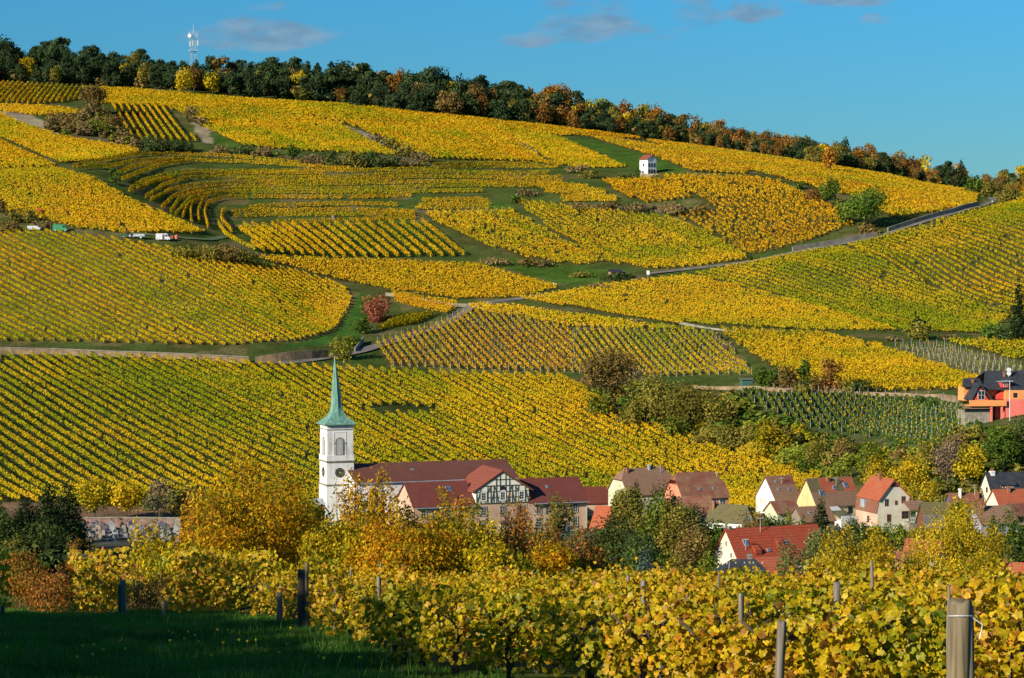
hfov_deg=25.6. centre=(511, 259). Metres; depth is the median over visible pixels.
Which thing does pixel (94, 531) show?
headstone
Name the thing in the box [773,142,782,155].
beech tree
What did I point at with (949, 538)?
hedge bush
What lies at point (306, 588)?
wooden post
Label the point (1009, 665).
vine row
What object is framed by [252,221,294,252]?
vine row
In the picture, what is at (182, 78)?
maple tree
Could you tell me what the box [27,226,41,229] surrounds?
parked car
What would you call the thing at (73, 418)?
vine row
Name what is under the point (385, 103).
pine tree
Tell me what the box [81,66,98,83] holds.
pine tree
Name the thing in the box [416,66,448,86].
pine tree
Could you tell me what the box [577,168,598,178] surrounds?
thorn bush
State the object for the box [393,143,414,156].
thorn bush
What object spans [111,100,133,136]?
vine row
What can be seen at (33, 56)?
pine tree
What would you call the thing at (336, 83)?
pine tree
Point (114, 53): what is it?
pine tree
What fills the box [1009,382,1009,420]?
flagpole
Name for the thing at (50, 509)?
fir tree
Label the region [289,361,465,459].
vine row
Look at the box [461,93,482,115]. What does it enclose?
pine tree
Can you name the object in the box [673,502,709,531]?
walnut tree
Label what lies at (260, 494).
pear tree
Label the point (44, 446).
vine row
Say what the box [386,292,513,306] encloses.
retaining wall
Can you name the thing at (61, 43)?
pine tree
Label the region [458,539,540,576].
pear tree
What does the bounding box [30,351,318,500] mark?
vine row
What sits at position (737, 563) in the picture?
village house
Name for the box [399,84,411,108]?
pine tree
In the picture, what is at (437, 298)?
vine row
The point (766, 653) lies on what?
vine row
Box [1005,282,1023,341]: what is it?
fir tree
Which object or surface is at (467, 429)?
vine row
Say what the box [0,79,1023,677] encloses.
ground
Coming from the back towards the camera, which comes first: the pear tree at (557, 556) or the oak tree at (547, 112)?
the oak tree at (547, 112)
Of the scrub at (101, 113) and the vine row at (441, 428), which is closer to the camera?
the vine row at (441, 428)
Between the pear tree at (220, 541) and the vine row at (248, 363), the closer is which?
the pear tree at (220, 541)
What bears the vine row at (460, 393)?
on the ground at (474, 249)
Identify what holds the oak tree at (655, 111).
on the ground at (474, 249)
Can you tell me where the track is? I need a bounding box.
[130,232,227,239]
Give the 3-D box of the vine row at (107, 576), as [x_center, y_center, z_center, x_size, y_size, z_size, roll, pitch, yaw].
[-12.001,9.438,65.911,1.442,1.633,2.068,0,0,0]
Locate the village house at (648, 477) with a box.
[606,465,671,517]
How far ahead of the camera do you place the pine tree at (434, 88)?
1182.56 m
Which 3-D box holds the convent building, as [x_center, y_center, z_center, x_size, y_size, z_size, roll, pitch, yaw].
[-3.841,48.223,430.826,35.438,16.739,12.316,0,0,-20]
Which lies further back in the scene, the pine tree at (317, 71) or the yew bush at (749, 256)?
the pine tree at (317, 71)
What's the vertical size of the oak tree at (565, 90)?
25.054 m
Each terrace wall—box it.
[142,503,189,509]
[640,173,657,177]
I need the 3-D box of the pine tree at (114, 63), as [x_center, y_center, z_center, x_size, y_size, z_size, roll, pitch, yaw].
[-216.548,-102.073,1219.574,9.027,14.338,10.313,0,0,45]
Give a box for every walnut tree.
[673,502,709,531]
[775,534,813,576]
[798,524,839,569]
[817,178,840,203]
[838,182,890,224]
[981,424,1022,471]
[1007,415,1023,462]
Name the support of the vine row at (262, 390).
on the ground at (474, 249)
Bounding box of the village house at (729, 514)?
[705,501,752,528]
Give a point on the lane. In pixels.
(375, 345)
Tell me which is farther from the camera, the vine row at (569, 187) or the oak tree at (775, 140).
the oak tree at (775, 140)
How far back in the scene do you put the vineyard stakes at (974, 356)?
624.09 m
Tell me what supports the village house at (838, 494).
on the ground at (474, 249)
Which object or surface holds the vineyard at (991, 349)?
on the ground at (474, 249)
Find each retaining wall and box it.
[0,347,248,362]
[255,350,328,362]
[354,337,363,350]
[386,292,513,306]
[386,310,458,339]
[675,321,731,331]
[693,385,846,391]
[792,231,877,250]
[848,391,939,396]
[887,201,978,231]
[940,394,960,403]
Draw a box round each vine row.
[0,354,253,497]
[0,363,252,500]
[0,371,235,500]
[0,378,220,502]
[0,388,209,504]
[0,395,166,495]
[0,405,163,500]
[0,416,147,501]
[0,424,113,495]
[0,435,112,501]
[0,445,76,496]
[0,456,74,497]
[0,466,55,497]
[0,477,38,500]
[0,486,20,499]
[0,548,11,607]
[5,351,271,494]
[18,351,302,498]
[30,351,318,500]
[42,351,318,496]
[54,352,318,491]
[66,352,319,485]
[67,546,133,611]
[72,151,304,166]
[76,157,349,169]
[78,352,319,479]
[78,552,128,608]
[89,350,319,471]
[103,353,319,464]
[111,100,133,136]
[115,156,191,174]
[115,353,318,454]
[118,101,141,138]
[121,158,190,179]
[125,101,148,137]
[127,352,357,463]
[128,166,436,191]
[132,101,156,139]
[136,170,324,190]
[139,102,164,139]
[139,353,372,462]
[145,168,549,197]
[146,102,172,139]
[149,173,561,200]
[153,102,180,139]
[153,354,386,462]
[161,104,188,140]
[161,178,562,207]
[161,546,227,612]
[166,355,399,461]
[169,182,566,211]
[170,546,278,612]
[174,187,482,215]
[178,355,412,461]
[181,195,208,216]
[190,200,193,221]
[191,356,423,460]
[197,198,203,220]
[203,356,381,437]
[204,192,410,227]
[206,559,869,580]
[207,554,830,612]
[209,562,1023,614]
[215,357,346,415]
[218,219,255,249]
[220,207,232,231]
[221,561,971,614]
[229,357,304,394]
[230,561,1023,614]
[231,207,415,213]
[232,559,1021,614]
[233,211,415,216]
[238,225,274,251]
[241,359,254,366]
[243,222,283,252]
[245,359,286,387]
[249,200,397,207]
[249,557,1008,618]
[251,239,264,251]
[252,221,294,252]
[252,553,1023,621]
[258,361,428,461]
[261,222,303,253]
[267,360,440,460]
[268,560,933,619]
[268,564,999,616]
[271,221,313,254]
[276,215,415,223]
[279,360,450,460]
[281,220,324,256]
[284,559,1018,621]
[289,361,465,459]
[291,220,335,256]
[301,362,518,479]
[302,219,345,255]
[305,555,1022,624]
[309,553,1023,627]
[311,564,1009,633]
[312,362,528,478]
[313,220,355,256]
[322,556,1021,642]
[323,363,542,477]
[324,220,367,256]
[328,550,1010,639]
[334,219,378,256]
[336,364,555,476]
[344,219,388,256]
[346,364,589,486]
[347,565,1023,642]
[351,576,983,656]
[355,219,399,255]
[358,364,607,487]
[363,577,1005,662]
[366,218,410,255]
[368,365,609,485]
[370,571,972,666]
[376,312,402,329]
[378,220,420,255]
[380,366,611,481]
[382,312,407,329]
[383,564,1023,669]
[388,219,432,256]
[389,312,412,327]
[391,289,456,304]
[391,366,616,477]
[392,292,454,307]
[394,294,451,310]
[396,297,447,312]
[396,311,417,326]
[400,219,442,254]
[402,310,422,325]
[402,366,620,472]
[408,311,427,323]
[411,218,454,256]
[413,367,494,409]
[415,204,489,208]
[415,309,434,322]
[418,200,491,205]
[419,563,1006,674]
[421,218,464,254]
[422,196,487,201]
[428,367,620,473]
[432,161,537,166]
[437,164,557,169]
[440,368,741,504]
[448,385,479,404]
[450,368,755,507]
[460,369,755,503]
[465,565,941,677]
[471,369,754,499]
[482,370,755,494]
[492,370,757,492]
[503,370,758,488]
[514,370,761,485]
[525,371,800,488]
[533,562,1008,677]
[535,370,619,414]
[536,158,562,165]
[540,181,588,187]
[541,185,605,192]
[544,188,605,194]
[546,371,604,399]
[556,371,587,389]
[560,193,615,198]
[562,196,616,200]
[600,580,1006,677]
[627,417,803,486]
[652,421,808,482]
[665,601,1018,677]
[682,431,818,477]
[709,439,819,475]
[723,597,1023,677]
[762,453,818,469]
[809,599,1023,677]
[943,570,1023,677]
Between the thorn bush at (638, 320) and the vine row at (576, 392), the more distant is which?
the thorn bush at (638, 320)
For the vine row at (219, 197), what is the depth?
913.35 m
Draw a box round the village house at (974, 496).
[944,485,984,506]
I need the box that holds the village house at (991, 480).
[978,468,1023,501]
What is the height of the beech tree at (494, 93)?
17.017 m
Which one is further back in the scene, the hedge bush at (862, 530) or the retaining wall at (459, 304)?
the retaining wall at (459, 304)
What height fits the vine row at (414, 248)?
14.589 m
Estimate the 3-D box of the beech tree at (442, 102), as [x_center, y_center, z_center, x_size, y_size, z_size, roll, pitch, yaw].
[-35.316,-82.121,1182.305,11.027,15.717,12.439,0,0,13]
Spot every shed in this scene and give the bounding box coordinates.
[608,269,622,274]
[739,378,752,385]
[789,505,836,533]
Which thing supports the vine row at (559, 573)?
on the ground at (474, 249)
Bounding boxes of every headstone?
[89,520,96,529]
[91,529,97,538]
[94,531,101,540]
[100,524,105,531]
[105,528,110,537]
[108,520,113,530]
[172,524,177,532]
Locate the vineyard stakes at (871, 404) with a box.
[742,386,970,439]
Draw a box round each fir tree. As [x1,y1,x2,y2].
[0,488,6,517]
[0,493,47,546]
[28,479,72,537]
[52,478,94,551]
[604,491,625,532]
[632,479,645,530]
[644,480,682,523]
[811,493,832,537]
[953,160,969,186]
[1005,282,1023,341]
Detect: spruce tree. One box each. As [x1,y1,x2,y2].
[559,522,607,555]
[635,544,654,574]
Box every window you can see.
[481,506,486,516]
[500,505,505,515]
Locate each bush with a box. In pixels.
[0,220,21,231]
[0,546,58,609]
[1,533,27,548]
[7,207,24,221]
[8,566,86,612]
[22,208,39,222]
[31,219,54,228]
[43,115,60,128]
[55,127,72,136]
[55,531,108,608]
[57,117,80,131]
[67,577,113,613]
[74,119,94,135]
[76,98,97,115]
[89,118,112,135]
[103,114,124,128]
[106,167,122,184]
[115,127,129,136]
[126,579,160,610]
[129,138,145,149]
[135,571,194,609]
[139,135,163,151]
[139,493,160,510]
[158,137,184,151]
[161,490,191,510]
[166,171,181,178]
[166,244,199,259]
[168,477,208,518]
[180,140,195,152]
[183,105,200,122]
[194,242,223,262]
[195,117,207,125]
[209,143,231,153]
[213,243,243,262]
[228,143,253,153]
[235,249,259,264]
[256,146,272,155]
[301,154,317,163]
[313,156,327,167]
[322,149,344,168]
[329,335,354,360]
[339,148,366,168]
[345,336,360,346]
[350,313,373,333]
[357,149,387,168]
[360,293,393,322]
[361,294,371,302]
[368,134,386,142]
[379,137,400,148]
[384,152,402,167]
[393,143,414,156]
[410,151,432,162]
[477,257,516,264]
[510,195,520,202]
[515,187,542,195]
[516,257,539,266]
[536,258,556,267]
[563,164,589,173]
[568,270,594,277]
[569,202,594,210]
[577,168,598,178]
[583,542,616,573]
[585,389,612,417]
[587,282,610,288]
[594,201,619,209]
[598,272,634,279]
[602,385,623,397]
[610,397,646,427]
[615,173,639,179]
[620,202,651,212]
[625,371,693,424]
[626,367,643,382]
[627,318,650,324]
[634,168,643,175]
[650,173,664,179]
[654,201,689,214]
[657,546,687,575]
[658,413,695,437]
[660,380,723,428]
[667,322,679,328]
[673,515,712,574]
[686,203,711,213]
[687,424,722,446]
[689,551,721,575]
[697,390,742,428]
[712,332,724,341]
[714,422,754,449]
[717,341,733,351]
[737,440,767,459]
[737,505,761,527]
[739,386,763,393]
[745,251,754,259]
[752,364,779,388]
[752,419,794,454]
[761,513,785,526]
[770,365,800,387]
[770,442,808,467]
[780,508,796,525]
[790,382,810,393]
[792,456,823,475]
[793,181,805,188]
[797,514,804,524]
[802,187,824,200]
[802,438,838,466]
[808,372,827,392]
[818,460,853,477]
[823,435,859,465]
[828,523,849,560]
[835,196,850,224]
[837,379,856,393]
[838,535,853,564]
[841,518,879,562]
[846,515,866,541]
[848,379,875,393]
[854,439,883,475]
[856,222,882,235]
[865,521,894,543]
[883,334,898,341]
[884,444,912,464]
[890,523,910,545]
[902,321,931,340]
[903,522,934,541]
[914,395,926,403]
[924,399,939,408]
[929,494,945,501]
[936,530,961,555]
[937,334,962,339]
[937,412,955,418]
[942,430,974,454]
[961,174,983,194]
[962,479,985,503]
[964,502,978,549]
[971,432,988,443]
[973,420,985,432]
[978,178,1001,196]
[978,321,1005,338]
[993,182,1019,203]
[993,326,1013,341]
[999,541,1018,561]
[1016,185,1023,202]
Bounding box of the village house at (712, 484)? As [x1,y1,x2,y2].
[663,471,730,503]
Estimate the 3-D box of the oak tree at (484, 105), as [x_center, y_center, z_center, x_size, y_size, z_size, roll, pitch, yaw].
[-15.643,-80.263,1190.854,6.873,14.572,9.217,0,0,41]
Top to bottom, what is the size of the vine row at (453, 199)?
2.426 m
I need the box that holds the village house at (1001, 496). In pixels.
[984,486,1023,505]
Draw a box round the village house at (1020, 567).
[1002,558,1023,573]
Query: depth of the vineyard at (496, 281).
798.04 m
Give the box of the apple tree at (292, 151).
[284,144,302,159]
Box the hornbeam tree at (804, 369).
[796,356,811,384]
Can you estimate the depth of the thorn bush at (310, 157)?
977.87 m
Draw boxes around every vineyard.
[0,80,81,102]
[0,103,81,114]
[0,111,138,161]
[0,138,55,168]
[0,165,204,232]
[0,227,351,344]
[81,85,604,134]
[168,105,399,154]
[259,254,556,297]
[311,114,543,161]
[376,307,574,371]
[426,207,602,263]
[439,111,643,137]
[469,301,694,329]
[506,129,625,167]
[513,197,745,267]
[520,273,895,329]
[573,325,752,375]
[592,135,757,173]
[602,173,690,202]
[646,138,978,216]
[678,172,852,251]
[695,245,1005,331]
[721,324,977,390]
[738,389,979,443]
[848,197,1023,316]
[898,341,1022,373]
[949,336,1023,357]
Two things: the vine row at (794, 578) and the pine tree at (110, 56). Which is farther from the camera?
the pine tree at (110, 56)
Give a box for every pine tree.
[0,34,17,53]
[0,41,8,58]
[0,48,20,78]
[0,58,5,77]
[3,57,17,78]
[12,47,23,65]
[13,63,26,82]
[23,53,40,68]
[24,47,36,66]
[28,64,43,83]
[30,41,49,53]
[33,47,48,68]
[40,36,70,65]
[42,46,64,66]
[42,61,53,81]
[58,49,73,82]
[61,62,72,83]
[68,65,80,84]
[70,53,80,70]
[73,53,92,84]
[79,45,95,61]
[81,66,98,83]
[90,45,101,56]
[90,57,105,77]
[92,53,108,63]
[99,63,112,85]
[105,51,116,75]
[105,58,119,74]
[110,71,120,85]
[111,51,121,61]
[117,54,129,65]
[119,66,133,85]
[127,62,139,77]
[131,48,149,62]
[140,53,156,67]
[146,68,162,88]
[149,64,159,79]
[156,59,169,72]
[162,65,178,89]
[167,60,178,69]
[179,65,192,71]
[191,59,200,70]
[199,56,217,73]
[201,71,210,88]
[217,71,224,91]
[222,71,238,94]
[225,61,240,73]
[234,59,246,74]
[236,74,246,91]
[238,61,256,70]
[241,68,250,87]
[243,68,264,97]
[255,62,274,71]
[258,57,282,70]
[258,64,277,84]
[259,79,268,96]
[262,70,278,95]
[267,75,281,96]
[268,57,279,69]
[269,80,284,95]
[278,67,294,90]
[281,56,308,73]
[282,76,291,93]
[295,76,308,95]
[301,83,310,93]
[304,60,314,81]
[305,62,330,100]
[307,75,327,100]
[318,67,346,91]
[324,61,335,73]
[325,79,338,91]
[327,59,346,69]
[337,71,348,89]
[338,60,359,80]
[342,75,359,88]
[346,86,354,102]
[347,83,368,105]
[353,62,372,75]
[355,74,367,94]
[357,70,381,94]
[364,85,372,102]
[370,81,391,97]
[371,85,384,106]
[376,70,395,84]
[381,86,394,108]
[385,92,401,108]
[394,82,408,98]
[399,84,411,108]
[401,70,423,84]
[403,84,428,111]
[407,82,412,92]
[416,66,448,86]
[417,89,434,109]
[420,81,437,99]
[420,83,440,111]
[430,79,448,98]
[433,66,453,99]
[445,82,467,103]
[454,73,470,85]
[457,92,465,111]
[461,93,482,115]
[470,74,490,92]
[480,88,494,104]
[484,99,499,117]
[488,83,496,90]
[490,80,514,98]
[492,97,511,120]
[493,89,515,108]
[506,84,523,96]
[507,87,531,115]
[510,98,535,120]
[529,104,547,122]
[548,104,558,124]
[549,91,566,123]
[572,90,585,110]
[574,108,586,119]
[579,113,591,128]
[583,106,598,118]
[596,100,617,114]
[597,109,607,129]
[604,115,616,131]
[625,123,633,133]
[629,115,640,128]
[635,122,647,138]
[643,120,657,138]
[654,113,665,130]
[665,113,677,123]
[673,125,684,131]
[679,132,687,142]
[681,121,688,129]
[695,127,705,139]
[704,131,716,145]
[722,134,732,148]
[734,141,742,150]
[764,138,774,154]
[789,144,798,154]
[795,137,810,157]
[795,146,808,158]
[807,139,817,148]
[840,153,851,166]
[841,135,852,153]
[859,152,874,170]
[877,152,891,168]
[888,164,895,173]
[919,171,925,179]
[935,165,944,173]
[939,160,956,177]
[943,175,949,184]
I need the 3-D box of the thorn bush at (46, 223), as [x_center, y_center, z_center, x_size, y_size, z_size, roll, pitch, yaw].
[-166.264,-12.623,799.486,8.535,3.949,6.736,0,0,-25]
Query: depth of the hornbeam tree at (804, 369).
595.20 m
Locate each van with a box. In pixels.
[53,224,68,230]
[156,233,171,239]
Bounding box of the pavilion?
[639,154,656,173]
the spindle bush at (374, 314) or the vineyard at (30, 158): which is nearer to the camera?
the spindle bush at (374, 314)
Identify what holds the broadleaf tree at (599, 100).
on the ground at (474, 249)
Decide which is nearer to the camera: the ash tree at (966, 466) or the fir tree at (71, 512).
the fir tree at (71, 512)
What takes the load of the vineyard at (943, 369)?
on the ground at (474, 249)
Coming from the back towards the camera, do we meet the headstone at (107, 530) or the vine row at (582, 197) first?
the vine row at (582, 197)
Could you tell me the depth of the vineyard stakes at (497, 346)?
683.04 m
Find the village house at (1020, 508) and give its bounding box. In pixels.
[1004,503,1023,525]
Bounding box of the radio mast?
[188,26,197,65]
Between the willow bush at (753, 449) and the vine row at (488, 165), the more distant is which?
the vine row at (488, 165)
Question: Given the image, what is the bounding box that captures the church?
[313,356,518,530]
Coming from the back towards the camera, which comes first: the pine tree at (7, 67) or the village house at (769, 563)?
the pine tree at (7, 67)
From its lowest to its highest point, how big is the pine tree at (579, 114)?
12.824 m
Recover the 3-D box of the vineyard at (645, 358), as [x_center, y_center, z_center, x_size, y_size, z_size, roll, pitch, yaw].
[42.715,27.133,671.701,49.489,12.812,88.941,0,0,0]
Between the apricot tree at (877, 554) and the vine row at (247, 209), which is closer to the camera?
the apricot tree at (877, 554)
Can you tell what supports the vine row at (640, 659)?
on the ground at (474, 249)
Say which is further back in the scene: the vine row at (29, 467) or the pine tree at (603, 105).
the pine tree at (603, 105)
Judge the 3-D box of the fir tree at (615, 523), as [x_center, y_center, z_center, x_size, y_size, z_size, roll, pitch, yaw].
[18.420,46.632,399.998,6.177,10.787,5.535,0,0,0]
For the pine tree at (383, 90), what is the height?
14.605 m
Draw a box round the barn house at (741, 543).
[712,517,827,572]
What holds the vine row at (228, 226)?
on the ground at (474, 249)
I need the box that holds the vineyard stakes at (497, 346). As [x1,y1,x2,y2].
[377,305,573,371]
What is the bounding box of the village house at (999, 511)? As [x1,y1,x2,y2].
[968,502,1019,536]
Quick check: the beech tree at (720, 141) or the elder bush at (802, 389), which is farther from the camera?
the beech tree at (720, 141)
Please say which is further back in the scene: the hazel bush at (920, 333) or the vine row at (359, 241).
the vine row at (359, 241)
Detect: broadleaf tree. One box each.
[49,64,61,83]
[127,52,141,68]
[136,62,151,85]
[445,83,452,92]
[507,98,519,117]
[525,96,536,118]
[590,96,611,109]
[608,104,621,117]
[612,110,622,124]
[633,102,652,120]
[642,110,653,120]
[643,117,657,131]
[698,121,715,131]
[802,135,810,143]
[804,145,813,160]
[811,147,822,161]
[825,145,842,162]
[835,143,848,164]
[861,157,871,169]
[869,157,876,169]
[994,170,1011,179]
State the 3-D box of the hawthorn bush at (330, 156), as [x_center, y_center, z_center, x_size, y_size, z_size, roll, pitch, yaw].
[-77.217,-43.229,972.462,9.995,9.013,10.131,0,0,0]
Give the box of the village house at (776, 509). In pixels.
[762,500,798,524]
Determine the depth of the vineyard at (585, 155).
1058.39 m
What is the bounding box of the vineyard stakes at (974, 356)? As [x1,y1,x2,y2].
[895,339,1020,370]
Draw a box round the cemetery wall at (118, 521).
[82,517,181,527]
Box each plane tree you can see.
[74,478,113,516]
[104,476,148,516]
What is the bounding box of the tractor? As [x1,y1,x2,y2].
[122,229,131,237]
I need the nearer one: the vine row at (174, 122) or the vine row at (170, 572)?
the vine row at (170, 572)
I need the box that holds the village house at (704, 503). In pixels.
[671,496,711,528]
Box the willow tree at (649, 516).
[634,488,675,555]
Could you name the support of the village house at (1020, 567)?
on the ground at (474, 249)
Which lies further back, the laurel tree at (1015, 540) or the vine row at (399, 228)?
the vine row at (399, 228)
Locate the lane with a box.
[274,294,544,363]
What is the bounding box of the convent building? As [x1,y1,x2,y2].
[396,465,589,534]
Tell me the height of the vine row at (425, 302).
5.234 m
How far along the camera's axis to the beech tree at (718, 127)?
1237.44 m
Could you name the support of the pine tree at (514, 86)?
on the ground at (474, 249)
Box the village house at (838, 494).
[796,476,857,529]
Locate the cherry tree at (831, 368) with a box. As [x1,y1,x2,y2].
[820,357,844,391]
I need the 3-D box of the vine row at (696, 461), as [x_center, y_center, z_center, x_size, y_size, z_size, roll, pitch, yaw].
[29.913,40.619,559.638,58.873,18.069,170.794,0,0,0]
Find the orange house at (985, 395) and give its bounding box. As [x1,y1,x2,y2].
[958,368,1023,425]
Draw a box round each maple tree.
[19,56,34,80]
[174,67,195,92]
[203,71,221,94]
[290,70,307,84]
[583,98,598,114]
[621,111,632,123]
[698,518,727,555]
[816,143,829,150]
[860,453,900,489]
[887,449,930,490]
[905,479,939,501]
[918,154,932,170]
[1015,165,1023,178]
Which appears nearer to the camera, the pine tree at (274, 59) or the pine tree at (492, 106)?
the pine tree at (492, 106)
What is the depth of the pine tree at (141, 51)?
1276.50 m
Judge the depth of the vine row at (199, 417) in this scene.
562.22 m
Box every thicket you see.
[0,533,86,571]
[590,378,1023,497]
[594,511,764,568]
[826,528,1023,559]
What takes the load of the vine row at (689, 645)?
on the ground at (474, 249)
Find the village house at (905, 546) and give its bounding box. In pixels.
[903,535,946,565]
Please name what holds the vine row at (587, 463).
on the ground at (474, 249)
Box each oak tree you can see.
[0,198,6,212]
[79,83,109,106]
[393,67,404,83]
[477,94,488,115]
[535,102,554,123]
[539,83,577,108]
[554,104,569,124]
[617,99,633,119]
[647,103,669,127]
[687,116,705,129]
[709,119,726,129]
[729,128,748,148]
[757,133,769,139]
[758,141,770,153]
[770,136,781,142]
[822,146,837,168]
[853,150,863,167]
[862,142,876,156]
[898,155,922,169]
[902,167,910,175]
[1014,181,1021,190]
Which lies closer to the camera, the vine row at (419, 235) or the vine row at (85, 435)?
the vine row at (85, 435)
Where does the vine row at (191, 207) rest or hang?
on the ground at (474, 249)
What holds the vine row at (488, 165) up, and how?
on the ground at (474, 249)
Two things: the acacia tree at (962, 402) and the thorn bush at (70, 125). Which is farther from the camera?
the thorn bush at (70, 125)
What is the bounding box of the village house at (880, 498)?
[855,473,912,532]
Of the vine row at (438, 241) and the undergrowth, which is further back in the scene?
the undergrowth
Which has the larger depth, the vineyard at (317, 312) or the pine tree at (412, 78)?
the pine tree at (412, 78)
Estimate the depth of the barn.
374.26 m
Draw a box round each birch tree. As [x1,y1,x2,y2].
[545,490,577,544]
[609,485,649,556]
[652,500,695,554]
[986,511,1002,556]
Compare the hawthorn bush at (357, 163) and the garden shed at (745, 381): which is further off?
the hawthorn bush at (357, 163)
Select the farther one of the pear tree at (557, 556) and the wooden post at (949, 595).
the pear tree at (557, 556)
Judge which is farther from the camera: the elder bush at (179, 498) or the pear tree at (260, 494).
the elder bush at (179, 498)
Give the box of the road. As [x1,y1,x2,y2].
[649,197,997,273]
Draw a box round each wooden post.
[0,605,4,615]
[118,584,121,611]
[120,579,126,613]
[162,601,165,617]
[276,592,282,622]
[297,569,304,628]
[305,562,308,626]
[333,589,336,633]
[377,576,380,635]
[640,579,645,613]
[718,574,720,587]
[738,592,743,623]
[774,620,786,677]
[833,582,839,615]
[870,565,873,588]
[946,584,950,667]
[946,598,982,677]
[969,604,974,677]
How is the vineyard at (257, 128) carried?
on the ground at (474, 249)
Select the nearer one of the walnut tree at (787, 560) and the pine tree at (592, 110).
the walnut tree at (787, 560)
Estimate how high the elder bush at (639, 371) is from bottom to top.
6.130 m
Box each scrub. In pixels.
[42,107,140,147]
[148,143,193,152]
[221,148,427,167]
[573,201,704,215]
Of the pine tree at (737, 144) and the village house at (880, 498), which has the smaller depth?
the village house at (880, 498)
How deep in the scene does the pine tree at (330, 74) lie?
1197.39 m
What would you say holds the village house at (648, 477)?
on the ground at (474, 249)
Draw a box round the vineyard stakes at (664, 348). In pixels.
[574,323,735,376]
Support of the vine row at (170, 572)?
on the ground at (474, 249)
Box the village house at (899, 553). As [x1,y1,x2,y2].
[890,551,924,564]
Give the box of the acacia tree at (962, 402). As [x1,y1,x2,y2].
[957,400,968,408]
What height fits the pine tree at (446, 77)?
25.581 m
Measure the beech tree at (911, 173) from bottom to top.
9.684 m
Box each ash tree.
[142,474,176,516]
[576,345,638,396]
[915,438,941,474]
[928,434,964,490]
[950,441,987,492]
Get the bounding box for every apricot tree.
[806,554,849,577]
[812,520,903,573]
[876,562,901,570]
[893,542,944,575]
[898,495,1015,572]
[960,550,1005,574]
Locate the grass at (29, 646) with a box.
[0,603,528,677]
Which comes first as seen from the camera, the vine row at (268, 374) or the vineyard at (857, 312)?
the vine row at (268, 374)
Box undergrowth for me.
[0,65,1023,191]
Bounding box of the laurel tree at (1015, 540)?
[1000,502,1023,561]
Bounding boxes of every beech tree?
[185,67,205,92]
[210,55,234,75]
[286,67,297,82]
[335,86,347,100]
[382,74,401,93]
[410,80,428,95]
[433,89,453,112]
[444,91,463,113]
[466,82,489,106]
[488,88,499,101]
[530,91,553,112]
[565,109,580,128]
[573,102,587,112]
[612,115,626,132]
[662,126,677,140]
[673,113,692,127]
[698,136,704,144]
[710,120,727,135]
[715,135,723,147]
[721,129,734,138]
[748,134,761,143]
[757,129,772,140]
[768,146,774,154]
[772,132,783,139]
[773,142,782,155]
[778,136,790,151]
[786,134,799,147]
[855,158,862,167]
[889,155,902,169]
[890,150,907,164]
[907,166,913,177]
[911,169,919,178]
[982,173,991,182]
[994,175,1007,187]
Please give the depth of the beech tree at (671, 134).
1205.86 m
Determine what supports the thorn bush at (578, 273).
on the ground at (474, 249)
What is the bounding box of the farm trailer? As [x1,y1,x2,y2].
[133,234,145,238]
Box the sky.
[0,0,1023,178]
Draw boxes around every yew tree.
[0,506,23,544]
[3,518,81,552]
[61,519,88,549]
[586,512,638,570]
[615,528,661,576]
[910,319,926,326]
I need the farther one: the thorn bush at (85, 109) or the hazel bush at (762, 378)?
the thorn bush at (85, 109)
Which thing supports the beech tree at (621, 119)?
on the ground at (474, 249)
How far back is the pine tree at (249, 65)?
1261.98 m
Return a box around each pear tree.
[122,514,173,607]
[141,537,206,587]
[172,442,325,571]
[172,492,226,606]
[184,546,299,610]
[191,522,251,587]
[224,477,302,567]
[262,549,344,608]
[272,487,333,564]
[296,513,363,575]
[330,462,390,531]
[336,516,402,574]
[349,479,431,541]
[350,523,474,580]
[417,504,458,532]
[427,485,479,545]
[443,500,503,566]
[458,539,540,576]
[470,518,506,547]
[486,492,535,552]
[508,503,566,565]
[513,522,538,551]
[521,540,581,579]
[561,520,608,574]
[944,494,973,543]
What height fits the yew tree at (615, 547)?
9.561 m
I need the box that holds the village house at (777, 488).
[754,475,798,513]
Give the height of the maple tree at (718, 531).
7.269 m
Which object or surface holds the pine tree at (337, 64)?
on the ground at (474, 249)
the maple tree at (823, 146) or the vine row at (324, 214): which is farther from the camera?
the maple tree at (823, 146)
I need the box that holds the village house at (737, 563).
[713,554,773,576]
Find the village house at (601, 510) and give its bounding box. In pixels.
[589,505,626,529]
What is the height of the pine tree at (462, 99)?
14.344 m
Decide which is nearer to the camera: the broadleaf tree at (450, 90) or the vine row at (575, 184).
the vine row at (575, 184)
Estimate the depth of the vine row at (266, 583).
55.09 m
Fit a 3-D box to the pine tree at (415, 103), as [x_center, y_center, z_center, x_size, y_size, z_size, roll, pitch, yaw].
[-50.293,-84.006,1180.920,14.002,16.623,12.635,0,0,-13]
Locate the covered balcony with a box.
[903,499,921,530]
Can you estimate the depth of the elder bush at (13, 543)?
335.17 m
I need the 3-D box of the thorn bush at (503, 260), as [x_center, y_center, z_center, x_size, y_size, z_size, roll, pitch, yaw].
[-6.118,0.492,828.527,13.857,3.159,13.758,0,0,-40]
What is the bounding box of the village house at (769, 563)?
[756,556,796,575]
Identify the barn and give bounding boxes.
[915,501,968,530]
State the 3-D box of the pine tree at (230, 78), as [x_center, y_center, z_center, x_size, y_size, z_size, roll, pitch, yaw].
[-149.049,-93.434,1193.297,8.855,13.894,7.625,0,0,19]
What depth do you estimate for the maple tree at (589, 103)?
1246.36 m
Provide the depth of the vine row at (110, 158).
979.90 m
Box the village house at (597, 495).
[583,486,607,515]

